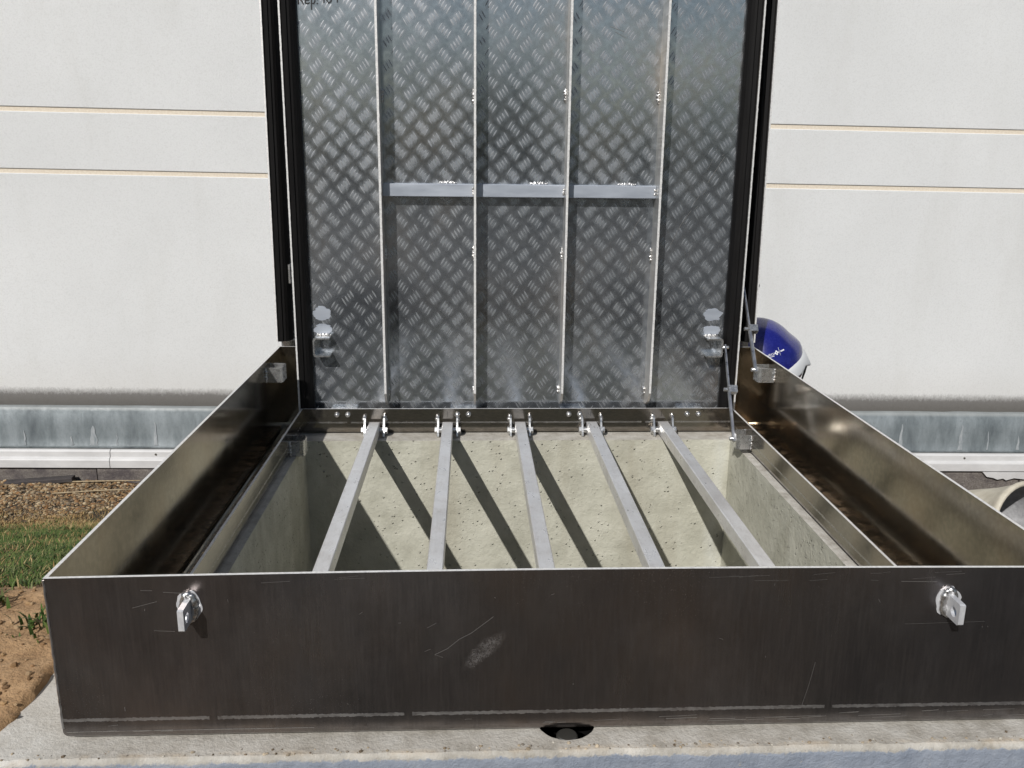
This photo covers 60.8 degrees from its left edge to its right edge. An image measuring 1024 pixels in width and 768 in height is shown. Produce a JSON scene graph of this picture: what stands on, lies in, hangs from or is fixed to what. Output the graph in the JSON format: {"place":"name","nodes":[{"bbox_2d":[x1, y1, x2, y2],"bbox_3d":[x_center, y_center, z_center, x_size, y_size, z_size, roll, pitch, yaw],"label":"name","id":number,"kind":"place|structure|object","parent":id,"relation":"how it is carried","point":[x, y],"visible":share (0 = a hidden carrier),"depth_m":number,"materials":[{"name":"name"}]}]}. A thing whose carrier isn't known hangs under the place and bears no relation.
{"place":"outdoors","nodes":[
{"label":"outdoors","id":0,"kind":"place"},
{"bbox_2d":[0,482,136,730],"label":"ground","id":1,"kind":"structure","parent":0,"point":[36,653],"depth_m":1.12,"materials":[{"name":"soil"}]},
{"bbox_2d":[0,584,49,718],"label":"soil crumbs","id":2,"kind":"object","parent":1,"relation":"on","point":[5,686],"visible":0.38,"depth_m":1.11,"materials":[{"name":"soil"}]},
{"bbox_2d":[0,500,114,642],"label":"grass","id":3,"kind":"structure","parent":1,"relation":"on","point":[46,555],"depth_m":2.11,"materials":[{"name":"green plant"}]},
{"bbox_2d":[0,479,138,522],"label":"gravel","id":4,"kind":"structure","parent":1,"relation":"on","point":[39,488],"depth_m":3.45,"materials":[{"name":"brown gravel"}]},
{"bbox_2d":[3,475,75,484],"bbox_3d":[-1.964,0.404,3.629,0.271,0.034,0.040,-1,15,-6],"label":"wood offcut","id":5,"kind":"object","parent":4,"relation":"on","point":[61,479],"visible":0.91,"depth_m":3.62,"materials":[{"name":"wood"}]},
{"bbox_2d":[52,489,129,493],"bbox_3d":[-1.695,0.431,3.521,0.290,0.017,0.012,-4,15,-17],"label":"straw stalk","id":6,"kind":"object","parent":4,"relation":"on","point":[88,491],"visible":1,"depth_m":3.52,"materials":[{"name":"beige plant"}]},
{"bbox_2d":[66,480,139,482],"bbox_3d":[-1.709,0.405,3.641,0.301,0.008,0.007,-1,15,-6],"label":"straw stalk","id":7,"kind":"object","parent":4,"relation":"on","point":[102,481],"visible":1,"depth_m":3.64,"materials":[{"name":"beige plant"}]},
{"bbox_2d":[968,481,1023,526],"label":"plastic duct","id":8,"kind":"object","parent":4,"relation":"on","point":[1007,501],"visible":0.2,"depth_m":3.25,"materials":[{"name":"white plastic"}]},
{"bbox_2d":[0,0,1023,489],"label":"building","id":9,"kind":"structure","parent":1,"relation":"on","point":[136,312],"depth_m":3.55,"materials":[{"name":"paint"}]},
{"bbox_2d":[0,431,1023,767],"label":"concrete chamber","id":10,"kind":"object","parent":1,"relation":"on","point":[288,523],"visible":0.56,"depth_m":1.80,"materials":[{"name":"grey concrete"}]},
{"bbox_2d":[0,730,1023,760],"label":"grit","id":11,"kind":"object","parent":10,"relation":"on","point":[529,748],"visible":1,"depth_m":0.96,"materials":[{"name":"stone"}]},
{"bbox_2d":[42,346,1023,736],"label":"hatch frame","id":12,"kind":"object","parent":10,"relation":"on","point":[158,624],"visible":0.99,"depth_m":0.97,"materials":[{"name":"metal"}]},
{"bbox_2d":[312,414,387,571],"bbox_3d":[-0.295,0.224,1.529,0.062,0.053,1.039,0,15,-3],"label":"safety bar","id":13,"kind":"object","parent":12,"relation":"attached to","point":[329,552],"visible":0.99,"depth_m":1.56,"materials":[{"name":"metal"}]},
{"bbox_2d":[427,414,460,569],"bbox_3d":[-0.127,0.223,1.537,0.062,0.053,1.039,0,15,-3],"label":"safety bar","id":14,"kind":"object","parent":12,"relation":"attached to","point":[437,542],"visible":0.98,"depth_m":1.58,"materials":[{"name":"metal"}]},
{"bbox_2d":[259,0,779,410],"bbox_3d":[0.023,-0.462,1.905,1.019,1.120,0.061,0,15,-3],"label":"lid","id":15,"kind":"object","parent":12,"relation":"attached to","point":[519,203],"visible":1,"depth_m":1.94,"materials":[{"name":"metal"}]},
{"bbox_2d":[507,414,554,567],"bbox_3d":[0.041,0.223,1.545,0.062,0.053,1.039,0,15,-3],"label":"safety bar","id":16,"kind":"object","parent":12,"relation":"attached to","point":[543,555],"visible":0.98,"depth_m":1.59,"materials":[{"name":"metal"}]},
{"bbox_2d":[578,413,664,566],"bbox_3d":[0.208,0.223,1.552,0.062,0.053,1.039,0,15,-3],"label":"safety bar","id":17,"kind":"object","parent":12,"relation":"attached to","point":[643,543],"visible":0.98,"depth_m":1.59,"materials":[{"name":"metal"}]},
{"bbox_2d":[649,413,774,565],"bbox_3d":[0.376,0.223,1.560,0.062,0.053,1.039,0,15,-3],"label":"safety bar","id":18,"kind":"object","parent":12,"relation":"attached to","point":[745,543],"visible":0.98,"depth_m":1.60,"materials":[{"name":"metal"}]},
{"bbox_2d":[723,344,737,441],"bbox_3d":[0.494,0.018,1.972,0.030,0.188,0.163,1,15,0],"label":"stay arm","id":19,"kind":"object","parent":12,"relation":"attached to","point":[731,389],"visible":1,"depth_m":1.97},
{"bbox_2d":[744,275,758,372],"bbox_3d":[0.543,-0.142,1.994,0.030,0.199,0.184,0,15,-3],"label":"stay arm","id":20,"kind":"object","parent":12,"relation":"attached to","point":[751,329],"visible":0.82,"depth_m":1.98},
{"bbox_2d":[748,317,810,378],"bbox_3d":[0.650,-0.129,2.341,0.325,0.354,0.225,-5,16,-21],"label":"hard hat","id":21,"kind":"object","parent":12,"relation":"on","point":[778,343],"visible":0.38,"depth_m":2.29,"materials":[{"name":"blue plastic"}]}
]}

